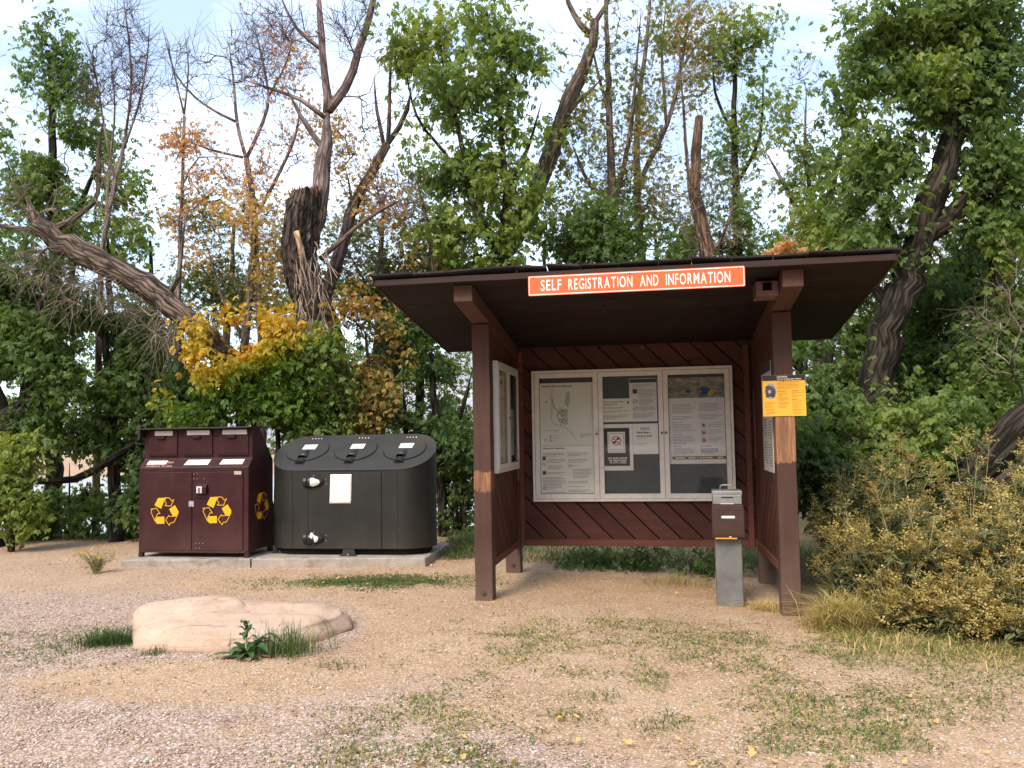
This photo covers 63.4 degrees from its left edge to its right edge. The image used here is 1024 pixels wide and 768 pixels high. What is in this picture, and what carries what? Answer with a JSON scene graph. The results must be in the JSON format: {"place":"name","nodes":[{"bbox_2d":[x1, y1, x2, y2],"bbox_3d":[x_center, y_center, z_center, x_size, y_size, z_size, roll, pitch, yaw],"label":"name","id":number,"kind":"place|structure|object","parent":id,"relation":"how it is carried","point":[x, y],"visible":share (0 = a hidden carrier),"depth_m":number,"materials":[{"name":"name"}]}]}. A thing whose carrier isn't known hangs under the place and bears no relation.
{"place":"outdoors","nodes":[
{"label":"outdoors","id":0,"kind":"place"},
{"bbox_2d":[1,474,473,533],"bbox_3d":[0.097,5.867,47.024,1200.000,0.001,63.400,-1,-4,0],"label":"water","id":1,"kind":"structure","parent":0,"point":[84,482],"depth_m":54.77,"materials":[{"name":"grey liquid"}]},
{"bbox_2d":[0,570,1022,767],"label":"straw","id":2,"kind":"object","parent":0,"point":[526,687],"visible":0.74,"depth_m":5.05,"materials":[{"name":"beige plant"}]},
{"bbox_2d":[0,454,1023,767],"bbox_3d":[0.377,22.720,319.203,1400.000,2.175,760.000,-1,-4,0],"label":"ground","id":3,"kind":"structure","parent":0,"point":[438,606],"depth_m":5.48,"materials":[{"name":"gravel"}]},
{"bbox_2d":[0,426,62,551],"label":"green bush","id":4,"kind":"object","parent":3,"relation":"on","point":[20,508],"visible":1,"depth_m":11.86,"materials":[{"name":"green plant"}]},
{"bbox_2d":[17,489,70,539],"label":"bank bush","id":5,"kind":"object","parent":3,"relation":"on","point":[55,523],"visible":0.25,"depth_m":13.54,"materials":[{"name":"green plant"}]},
{"bbox_2d":[0,225,137,546],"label":"dark tree","id":6,"kind":"object","parent":3,"relation":"on","point":[30,357],"visible":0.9,"depth_m":12.41,"materials":[{"name":"green plant"}]},
{"bbox_2d":[31,463,122,535],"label":"green bush","id":7,"kind":"object","parent":3,"relation":"on","point":[82,496],"visible":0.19,"depth_m":13.85,"materials":[{"name":"green plant"}]},
{"bbox_2d":[47,488,108,539],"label":"bank bush","id":8,"kind":"object","parent":3,"relation":"on","point":[82,530],"visible":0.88,"depth_m":13.39,"materials":[{"name":"green plant"}]},
{"bbox_2d":[0,0,179,534],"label":"green maple","id":9,"kind":"object","parent":3,"relation":"on","point":[49,167],"visible":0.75,"depth_m":16.14,"materials":[{"name":"green plant"}]},
{"bbox_2d":[73,545,116,573],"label":"yellow flower plant","id":10,"kind":"object","parent":3,"relation":"on","point":[96,567],"visible":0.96,"depth_m":9.82,"materials":[{"name":"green plant"}]},
{"bbox_2d":[64,621,139,650],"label":"grass tuft","id":11,"kind":"object","parent":3,"relation":"on","point":[109,638],"visible":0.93,"depth_m":6.32,"materials":[{"name":"plant"}]},
{"bbox_2d":[84,492,138,538],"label":"bank bush","id":12,"kind":"object","parent":3,"relation":"on","point":[98,526],"visible":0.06,"depth_m":13.43,"materials":[{"name":"green plant"}]},
{"bbox_2d":[30,263,201,542],"bbox_3d":[-6.323,0.355,13.230,3.453,4.771,2.146,-1,-4,0],"label":"dark tree","id":13,"kind":"object","parent":3,"relation":"on","point":[101,430],"visible":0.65,"depth_m":13.02,"materials":[{"name":"green plant"}]},
{"bbox_2d":[60,0,180,535],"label":"bare tree","id":14,"kind":"object","parent":3,"relation":"on","point":[139,91],"visible":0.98,"depth_m":14.28,"materials":[{"name":"grey plant"}]},
{"bbox_2d":[27,270,225,541],"bbox_3d":[-5.942,0.472,12.854,3.732,4.498,1.776,-1,-4,0],"label":"dark tree","id":15,"kind":"object","parent":3,"relation":"on","point":[128,500],"visible":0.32,"depth_m":12.74,"materials":[{"name":"green plant"}]},
{"bbox_2d":[76,240,221,420],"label":"tree","id":16,"kind":"object","parent":3,"relation":"on","point":[90,337],"visible":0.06,"depth_m":18.12,"materials":[{"name":"green plant"}]},
{"bbox_2d":[0,117,298,433],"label":"leaning dead tree","id":17,"kind":"object","parent":3,"relation":"on","point":[152,289],"visible":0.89,"depth_m":12.33,"materials":[{"name":"brown plant"}]},
{"bbox_2d":[128,31,238,369],"bbox_3d":[-5.729,-1.752,14.438,1.850,9.100,1.494,-2,-4,22],"label":"orange sapling","id":18,"kind":"object","parent":3,"relation":"on","point":[182,154],"visible":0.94,"depth_m":14.51,"materials":[{"name":"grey plant"}]},
{"bbox_2d":[121,545,275,568],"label":"concrete slab","id":19,"kind":"structure","parent":3,"relation":"on","point":[212,560],"depth_m":10.22,"materials":[{"name":"concrete"}]},
{"bbox_2d":[136,426,272,557],"bbox_3d":[-3.968,1.373,10.703,1.557,1.627,0.724,-2,-4,10],"label":"recycling container","id":20,"kind":"object","parent":19,"relation":"on","point":[205,489],"visible":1,"depth_m":10.43,"materials":[{"name":"metal"}]},
{"bbox_2d":[143,472,191,550],"bbox_3d":[-4.343,1.604,10.446,0.666,0.976,0.015,-2,-4,10],"label":"door","id":21,"kind":"structure","parent":20,"relation":"in","point":[167,514],"depth_m":10.44,"materials":[{"name":"brown metal"}]},
{"bbox_2d":[192,471,242,550],"bbox_3d":[-3.675,1.580,10.302,0.683,0.984,0.063,-2,-4,10],"label":"door","id":22,"kind":"structure","parent":20,"relation":"in","point":[217,511],"depth_m":10.32,"materials":[{"name":"brown metal"}]},
{"bbox_2d":[137,174,326,426],"bbox_3d":[-5.108,-0.386,15.239,3.607,7.241,2.191,-1,-4,0],"label":"autumn tree","id":23,"kind":"object","parent":3,"relation":"on","point":[215,292],"visible":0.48,"depth_m":15.15,"materials":[{"name":"orange plant"}]},
{"bbox_2d":[146,0,335,442],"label":"forked bare tree","id":24,"kind":"object","parent":3,"relation":"on","point":[265,165],"visible":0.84,"depth_m":14.69,"materials":[{"name":"grey plant"}]},
{"bbox_2d":[131,595,352,653],"bbox_3d":[-2.226,1.915,6.726,1.824,0.344,1.349,-1,-4,0],"label":"boulder","id":25,"kind":"object","parent":3,"relation":"on","point":[199,624],"visible":0.89,"depth_m":6.44,"materials":[{"name":"stone"}]},
{"bbox_2d":[164,139,322,426],"bbox_3d":[-4.363,-0.575,13.665,2.451,6.610,2.571,1,-4,-27],"label":"amber tree","id":26,"kind":"object","parent":3,"relation":"on","point":[255,222],"visible":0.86,"depth_m":13.68,"materials":[{"name":"yellow plant"}]},
{"bbox_2d":[208,620,282,660],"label":"broadleaf weed","id":27,"kind":"object","parent":3,"relation":"on","point":[248,655],"visible":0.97,"depth_m":5.93,"materials":[{"name":"green plant"}]},
{"bbox_2d":[145,293,363,544],"bbox_3d":[-3.783,0.663,11.946,3.157,3.931,1.630,-1,-4,0],"label":"golden bush","id":28,"kind":"object","parent":3,"relation":"on","point":[231,377],"visible":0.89,"depth_m":11.72,"materials":[{"name":"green plant"}]},
{"bbox_2d":[229,617,356,661],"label":"grass tuft","id":29,"kind":"object","parent":3,"relation":"on","point":[291,646],"visible":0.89,"depth_m":5.99,"materials":[{"name":"plant"}]},
{"bbox_2d":[271,311,366,446],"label":"vine maple","id":30,"kind":"object","parent":3,"relation":"on","point":[337,355],"visible":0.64,"depth_m":11.88,"materials":[{"name":"green plant"}]},
{"bbox_2d":[199,0,443,424],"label":"broken tree","id":31,"kind":"object","parent":3,"relation":"on","point":[305,215],"visible":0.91,"depth_m":12.76,"materials":[{"name":"brown plant"}]},
{"bbox_2d":[252,543,449,567],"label":"concrete slab","id":32,"kind":"structure","parent":3,"relation":"on","point":[292,560],"depth_m":10.09,"materials":[{"name":"concrete"}]},
{"bbox_2d":[272,434,436,555],"bbox_3d":[-2.030,1.401,10.656,2.153,1.494,0.828,-2,-4,9],"label":"trash container","id":33,"kind":"object","parent":32,"relation":"on","point":[348,495],"visible":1,"depth_m":10.35,"materials":[{"name":"metal"}]},
{"bbox_2d":[307,472,380,548],"bbox_3d":[-2.087,1.572,10.318,0.944,0.947,0.157,-2,-4,9],"label":"door","id":34,"kind":"structure","parent":33,"relation":"in","point":[345,507],"depth_m":10.30,"materials":[{"name":"black paint"}]},
{"bbox_2d":[308,272,425,434],"bbox_3d":[-2.140,0.465,12.430,1.806,4.308,1.701,-1,-4,0],"label":"brown leaved bush","id":35,"kind":"object","parent":3,"relation":"on","point":[371,375],"visible":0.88,"depth_m":12.36,"materials":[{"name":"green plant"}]},
{"bbox_2d":[290,19,462,301],"bbox_3d":[-2.148,-1.779,13.528,2.736,8.957,1.682,-1,-4,0],"label":"slanting bare tree","id":36,"kind":"object","parent":3,"relation":"on","point":[356,199],"visible":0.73,"depth_m":13.55,"materials":[{"name":"brown plant"}]},
{"bbox_2d":[317,143,462,434],"bbox_3d":[-2.396,-0.706,15.083,3.304,7.482,2.466,-1,-4,0],"label":"autumn tree","id":37,"kind":"object","parent":3,"relation":"on","point":[338,222],"visible":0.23,"depth_m":15.11,"materials":[{"name":"orange plant"}]},
{"bbox_2d":[320,205,471,434],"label":"leafy tree","id":38,"kind":"object","parent":3,"relation":"on","point":[382,257],"visible":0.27,"depth_m":14.07,"materials":[{"name":"green plant"}]},
{"bbox_2d":[345,240,472,433],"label":"tree","id":39,"kind":"object","parent":3,"relation":"on","point":[419,387],"visible":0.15,"depth_m":20.17,"materials":[{"name":"green plant"}]},
{"bbox_2d":[349,304,473,536],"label":"dark tree","id":40,"kind":"object","parent":3,"relation":"on","point":[444,427],"visible":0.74,"depth_m":13.07,"materials":[{"name":"green plant"}]},
{"bbox_2d":[436,435,473,533],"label":"riverside bush","id":41,"kind":"object","parent":3,"relation":"on","point":[469,501],"visible":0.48,"depth_m":13.21,"materials":[{"name":"green plant"}]},
{"bbox_2d":[356,0,575,270],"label":"green maple","id":42,"kind":"object","parent":3,"relation":"on","point":[468,180],"visible":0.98,"depth_m":13.10,"materials":[{"name":"green plant"}]},
{"bbox_2d":[355,0,645,434],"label":"leaning tree","id":43,"kind":"object","parent":3,"relation":"on","point":[572,97],"visible":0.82,"depth_m":14.03,"materials":[{"name":"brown plant"}]},
{"bbox_2d":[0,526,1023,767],"bbox_3d":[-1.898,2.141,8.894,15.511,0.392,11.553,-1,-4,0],"label":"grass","id":44,"kind":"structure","parent":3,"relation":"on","point":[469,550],"depth_m":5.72,"materials":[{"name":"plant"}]},
{"bbox_2d":[553,546,639,573],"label":"leafy weed","id":45,"kind":"object","parent":3,"relation":"on","point":[596,561],"visible":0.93,"depth_m":9.72,"materials":[{"name":"green plant"}]},
{"bbox_2d":[532,178,671,268],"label":"roofline tree","id":46,"kind":"object","parent":3,"relation":"on","point":[616,243],"visible":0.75,"depth_m":13.38,"materials":[{"name":"green plant"}]},
{"bbox_2d":[525,0,715,263],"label":"thin tree","id":47,"kind":"object","parent":3,"relation":"on","point":[610,180],"visible":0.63,"depth_m":14.49,"materials":[{"name":"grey plant"}]},
{"bbox_2d":[369,247,901,615],"bbox_3d":[1.172,0.664,8.140,4.410,3.258,2.698,-2,-4,10],"label":"information shelter","id":48,"kind":"object","parent":3,"relation":"on","point":[486,316],"visible":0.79,"depth_m":8.25,"materials":[{"name":"brown paint"}]},
{"bbox_2d":[493,360,519,473],"bbox_3d":[-0.049,0.357,8.711,0.074,1.105,1.245,-2,-4,10],"label":"wall cabinet","id":49,"kind":"object","parent":48,"relation":"attached to","point":[509,374],"depth_m":8.68,"materials":[{"name":"grey paint"}]},
{"bbox_2d":[499,375,504,461],"bbox_3d":[-0.120,0.351,8.438,0.004,0.885,0.502,-2,-4,10],"label":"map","id":50,"kind":"object","parent":49,"relation":"hanging from","point":[502,421],"visible":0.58,"depth_m":8.56,"materials":[{"name":"paper"}]},
{"bbox_2d":[498,364,510,469],"bbox_3d":[-0.081,0.339,8.417,0.032,1.039,0.588,-2,-4,10],"label":"case door","id":51,"kind":"structure","parent":49,"relation":"in","point":[507,465],"depth_m":8.62,"materials":[{"name":"grey paint"}]},
{"bbox_2d":[509,369,519,466],"bbox_3d":[0.026,0.373,8.998,0.032,1.039,0.589,-2,-4,10],"label":"case door","id":52,"kind":"structure","parent":49,"relation":"in","point":[512,464],"depth_m":9.22,"materials":[{"name":"grey paint"}]},
{"bbox_2d":[531,365,735,501],"bbox_3d":[1.338,0.567,9.302,2.241,1.489,0.068,-2,-4,10],"label":"notice case","id":53,"kind":"object","parent":48,"relation":"attached to","point":[655,477],"visible":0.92,"depth_m":9.28,"materials":[{"name":"metal"}]},
{"bbox_2d":[539,378,594,492],"bbox_3d":[0.626,0.623,9.445,0.610,1.380,0.003,-2,-4,10],"label":"map poster","id":54,"kind":"object","parent":53,"relation":"in","point":[567,435],"visible":1,"depth_m":9.45,"materials":[{"name":"paper"}]},
{"bbox_2d":[534,372,599,498],"bbox_3d":[0.621,0.586,9.409,0.722,1.423,0.032,-2,-4,10],"label":"case door","id":55,"kind":"structure","parent":53,"relation":"in","point":[588,374],"depth_m":9.40,"materials":[{"name":"metal"}]},
{"bbox_2d":[603,398,632,421],"bbox_3d":[1.191,0.296,9.362,0.335,0.264,0.005,-2,-4,9],"label":"check notice","id":56,"kind":"object","parent":53,"relation":"attached to","point":[618,410],"visible":1,"depth_m":9.36,"materials":[{"name":"beige paper"}]},
{"bbox_2d":[603,424,633,470],"bbox_3d":[1.198,0.713,9.338,0.329,0.521,0.005,-2,-4,10],"label":"fireworks poster","id":57,"kind":"object","parent":53,"relation":"attached to","point":[618,446],"visible":1,"depth_m":9.34,"materials":[{"name":"white paper"}]},
{"bbox_2d":[597,370,665,498],"bbox_3d":[1.336,0.566,9.285,0.722,1.423,0.032,-2,-4,10],"label":"case door","id":58,"kind":"structure","parent":53,"relation":"in","point":[655,372],"depth_m":9.28,"materials":[{"name":"metal"}]},
{"bbox_2d":[629,378,656,421],"bbox_3d":[1.475,0.178,9.323,0.305,0.486,0.004,-2,-4,10],"label":"regulation notice","id":59,"kind":"object","parent":53,"relation":"attached to","point":[643,393],"visible":1,"depth_m":9.32,"materials":[{"name":"white paper"}]},
{"bbox_2d":[633,423,658,453],"bbox_3d":[1.497,0.615,9.289,0.279,0.342,0.003,-2,-4,10],"label":"bear notice","id":60,"kind":"object","parent":53,"relation":"attached to","point":[645,438],"visible":1,"depth_m":9.29,"materials":[{"name":"white paper"}]},
{"bbox_2d":[668,373,725,463],"bbox_3d":[2.054,0.387,9.208,0.605,0.994,0.006,-2,-4,10],"label":"rafting poster","id":61,"kind":"object","parent":53,"relation":"attached to","point":[696,419],"visible":1,"depth_m":9.21,"materials":[{"name":"white paper"}]},
{"bbox_2d":[662,368,732,497],"bbox_3d":[2.047,0.546,9.162,0.722,1.423,0.032,-2,-4,10],"label":"case door","id":62,"kind":"structure","parent":53,"relation":"in","point":[723,370],"depth_m":9.17,"materials":[{"name":"metal"}]},
{"bbox_2d":[528,266,744,295],"bbox_3d":[1.020,-0.858,6.918,1.792,0.171,0.008,-2,-4,10],"label":"registration sign","id":63,"kind":"object","parent":48,"relation":"attached to","point":[668,279],"visible":1,"depth_m":6.91,"materials":[{"name":"metal"}]},
{"bbox_2d":[753,281,778,300],"bbox_3d":[2.188,-0.802,7.151,0.182,0.128,0.260,-2,-4,10],"label":"wooden box","id":64,"kind":"object","parent":48,"relation":"attached to","point":[765,290],"visible":1,"depth_m":7.04,"materials":[{"name":"brown wood"}]},
{"bbox_2d":[761,360,774,472],"bbox_3d":[2.462,0.319,7.991,0.007,1.043,0.700,-2,-4,10],"label":"wall poster","id":65,"kind":"object","parent":48,"relation":"attached to","point":[768,437],"depth_m":7.96,"materials":[{"name":"paper"}]},
{"bbox_2d":[762,374,806,415],"bbox_3d":[2.448,0.103,7.453,0.372,0.370,0.010,-2,-4,10],"label":"caution sign","id":66,"kind":"object","parent":48,"relation":"attached to","point":[784,395],"visible":1,"depth_m":7.45,"materials":[{"name":"paper"}]},
{"bbox_2d":[589,192,698,264],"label":"roofline tree","id":67,"kind":"object","parent":3,"relation":"on","point":[666,236],"visible":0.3,"depth_m":14.13,"materials":[{"name":"green plant"}]},
{"bbox_2d":[604,546,685,572],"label":"leafy weed","id":68,"kind":"object","parent":3,"relation":"on","point":[642,564],"visible":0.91,"depth_m":9.64,"materials":[{"name":"green plant"}]},
{"bbox_2d":[604,713,704,741],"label":"grass tuft","id":69,"kind":"object","parent":3,"relation":"on","point":[664,727],"visible":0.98,"depth_m":4.45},
{"bbox_2d":[620,567,715,588],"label":"straw grass","id":70,"kind":"structure","parent":3,"relation":"on","point":[677,580],"depth_m":8.84,"materials":[{"name":"plant"}]},
{"bbox_2d":[597,0,761,257],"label":"thin tree","id":71,"kind":"object","parent":3,"relation":"on","point":[688,32],"visible":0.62,"depth_m":15.27,"materials":[{"name":"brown plant"}]},
{"bbox_2d":[634,18,764,257],"bbox_3d":[3.005,-1.559,12.820,2.030,8.454,1.636,-3,-4,31],"label":"torn snag","id":72,"kind":"object","parent":3,"relation":"on","point":[705,246],"visible":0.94,"depth_m":12.86,"materials":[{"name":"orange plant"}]},
{"bbox_2d":[666,547,756,579],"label":"leafy weed","id":73,"kind":"object","parent":3,"relation":"on","point":[706,566],"visible":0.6,"depth_m":9.41,"materials":[{"name":"green plant"}]},
{"bbox_2d":[653,179,784,261],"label":"roofline tree","id":74,"kind":"object","parent":3,"relation":"on","point":[747,220],"visible":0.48,"depth_m":13.64,"materials":[{"name":"green plant"}]},
{"bbox_2d":[711,484,744,606],"bbox_3d":[2.055,1.669,7.854,0.294,1.430,0.340,-2,-4,12],"label":"payment post","id":75,"kind":"object","parent":3,"relation":"on","point":[728,526],"visible":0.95,"depth_m":7.76,"materials":[{"name":"metal"}]},
{"bbox_2d":[664,0,800,260],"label":"airy tree","id":76,"kind":"object","parent":3,"relation":"on","point":[731,146],"visible":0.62,"depth_m":14.85,"materials":[{"name":"green plant"}]},
{"bbox_2d":[728,595,809,614],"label":"straw grass","id":77,"kind":"structure","parent":3,"relation":"on","point":[757,605],"depth_m":7.61,"materials":[{"name":"plant"}]},
{"bbox_2d":[761,233,833,370],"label":"orange sprig bush","id":78,"kind":"object","parent":3,"relation":"on","point":[781,247],"visible":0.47,"depth_m":12.43,"materials":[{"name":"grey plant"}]},
{"bbox_2d":[722,38,898,371],"bbox_3d":[5.246,-1.686,14.158,2.778,8.884,2.064,-4,-4,36],"label":"airy tree","id":79,"kind":"object","parent":3,"relation":"on","point":[813,170],"visible":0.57,"depth_m":14.19,"materials":[{"name":"green plant"}]},
{"bbox_2d":[759,175,897,407],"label":"roofline tree","id":80,"kind":"object","parent":3,"relation":"on","point":[823,237],"visible":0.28,"depth_m":13.20,"materials":[{"name":"green plant"}]},
{"bbox_2d":[792,316,892,563],"bbox_3d":[3.964,0.712,10.654,1.757,3.629,1.501,2,-4,-35],"label":"forest bush","id":81,"kind":"object","parent":3,"relation":"on","point":[826,389],"visible":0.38,"depth_m":10.45,"materials":[{"name":"green plant"}]},
{"bbox_2d":[766,582,939,633],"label":"straw grass","id":82,"kind":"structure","parent":3,"relation":"on","point":[849,614],"depth_m":6.76,"materials":[{"name":"plant"}]},
{"bbox_2d":[803,243,903,397],"bbox_3d":[5.329,0.099,13.175,1.664,5.204,2.074,1,-4,-33],"label":"forest bush","id":83,"kind":"object","parent":3,"relation":"on","point":[855,358],"visible":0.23,"depth_m":12.89,"materials":[{"name":"green plant"}]},
{"bbox_2d":[803,506,906,613],"bbox_3d":[3.165,1.647,7.539,0.906,1.074,0.918,-1,-4,0],"label":"flowering brush","id":84,"kind":"object","parent":3,"relation":"on","point":[838,578],"visible":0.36,"depth_m":7.52,"materials":[{"name":"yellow plant"}]},
{"bbox_2d":[805,452,906,580],"bbox_3d":[3.593,1.490,8.595,1.160,1.567,1.179,-3,-4,28],"label":"flowering brush","id":85,"kind":"object","parent":3,"relation":"on","point":[820,518],"visible":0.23,"depth_m":8.55,"materials":[{"name":"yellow plant"}]},
{"bbox_2d":[795,412,917,574],"bbox_3d":[3.645,1.332,9.657,2.032,2.266,1.503,-1,-4,0],"label":"forest bush","id":86,"kind":"object","parent":3,"relation":"on","point":[810,461],"visible":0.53,"depth_m":9.49,"materials":[{"name":"green plant"}]},
{"bbox_2d":[795,375,970,504],"bbox_3d":[4.277,1.185,10.085,2.385,2.627,1.689,-1,-4,0],"label":"forest bush","id":87,"kind":"object","parent":3,"relation":"on","point":[925,438],"visible":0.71,"depth_m":9.72,"materials":[{"name":"green plant"}]},
{"bbox_2d":[818,450,961,543],"bbox_3d":[4.250,1.501,9.165,1.675,1.541,1.631,-1,-4,0],"label":"flowering brush","id":88,"kind":"object","parent":3,"relation":"on","point":[902,476],"visible":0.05,"depth_m":9.15,"materials":[{"name":"green plant"}]},
{"bbox_2d":[810,431,985,597],"bbox_3d":[3.699,1.312,7.910,1.569,1.728,1.499,-1,-4,0],"label":"flowering brush","id":89,"kind":"object","parent":3,"relation":"on","point":[894,523],"visible":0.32,"depth_m":7.88,"materials":[{"name":"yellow plant"}]},
{"bbox_2d":[833,474,969,606],"bbox_3d":[3.397,1.465,7.258,1.253,1.342,1.154,-1,-4,0],"label":"flowering brush","id":90,"kind":"object","parent":3,"relation":"on","point":[906,554],"visible":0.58,"depth_m":7.08,"materials":[{"name":"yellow plant"}]},
{"bbox_2d":[852,557,956,637],"bbox_3d":[3.277,1.786,6.839,0.862,0.685,0.834,-1,-4,0],"label":"flowering brush","id":91,"kind":"object","parent":3,"relation":"on","point":[900,596],"visible":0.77,"depth_m":6.72,"materials":[{"name":"yellow plant"}]},
{"bbox_2d":[795,0,1023,426],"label":"giant tree","id":92,"kind":"object","parent":3,"relation":"on","point":[951,92],"visible":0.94,"depth_m":11.38,"materials":[{"name":"green plant"}]},
{"bbox_2d":[846,253,996,404],"bbox_3d":[6.496,0.367,12.849,2.611,4.656,1.765,-2,-4,20],"label":"forest bush","id":93,"kind":"object","parent":3,"relation":"on","point":[926,327],"visible":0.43,"depth_m":12.63,"materials":[{"name":"green plant"}]},
{"bbox_2d":[854,357,1018,516],"bbox_3d":[5.395,1.088,10.348,2.332,2.877,1.527,-3,-4,31],"label":"forest bush","id":94,"kind":"object","parent":3,"relation":"on","point":[967,423],"visible":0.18,"depth_m":10.14,"materials":[{"name":"green plant"}]},
{"bbox_2d":[895,563,1021,645],"bbox_3d":[3.568,1.773,6.627,0.974,0.686,0.953,-1,-4,0],"label":"flowering brush","id":95,"kind":"object","parent":3,"relation":"on","point":[961,625],"visible":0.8,"depth_m":6.48,"materials":[{"name":"yellow plant"}]},
{"bbox_2d":[906,427,1023,597],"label":"flowering brush","id":96,"kind":"object","parent":3,"relation":"on","point":[960,492],"visible":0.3,"depth_m":8.12,"materials":[{"name":"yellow plant"}]},
{"bbox_2d":[906,427,1023,515],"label":"forest bush","id":97,"kind":"object","parent":3,"relation":"on","point":[1015,458],"visible":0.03,"depth_m":10.06,"materials":[{"name":"green plant"}]},
{"bbox_2d":[914,221,1023,440],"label":"forest bush","id":98,"kind":"object","parent":3,"relation":"on","point":[961,271],"visible":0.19,"depth_m":13.48,"materials":[{"name":"green plant"}]},
{"bbox_2d":[916,481,1023,604],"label":"flowering brush","id":99,"kind":"object","parent":3,"relation":"on","point":[1004,540],"visible":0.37,"depth_m":6.99,"materials":[{"name":"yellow plant"}]},
{"bbox_2d":[924,261,1023,432],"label":"forest bush","id":100,"kind":"object","parent":3,"relation":"on","point":[1007,385],"visible":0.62,"depth_m":11.46,"materials":[{"name":"green plant"}]},
{"bbox_2d":[939,234,1023,525],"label":"fallen leaning trunk","id":101,"kind":"object","parent":3,"relation":"on","point":[1008,427],"visible":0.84,"depth_m":9.51,"materials":[{"name":"brown plant"}]},
{"bbox_2d":[944,532,1023,648],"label":"flowering brush","id":102,"kind":"object","parent":3,"relation":"on","point":[1016,621],"visible":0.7,"depth_m":6.46,"materials":[{"name":"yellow plant"}]},
{"bbox_2d":[944,437,1023,532],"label":"flowering brush","id":103,"kind":"object","parent":3,"relation":"on","point":[1020,469],"visible":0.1,"depth_m":8.58,"materials":[{"name":"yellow plant"}]},
{"bbox_2d":[0,0,1023,398],"label":"sky","id":104,"kind":"structure","parent":0,"point":[176,16],"materials":[{"name":"white"}]},
{"bbox_2d":[43,204,1023,449],"bbox_3d":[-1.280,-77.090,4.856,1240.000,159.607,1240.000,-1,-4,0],"label":"hills","id":105,"kind":"structure","parent":0,"point":[869,212],"depth_m":322.15,"materials":[{"name":"plant"}]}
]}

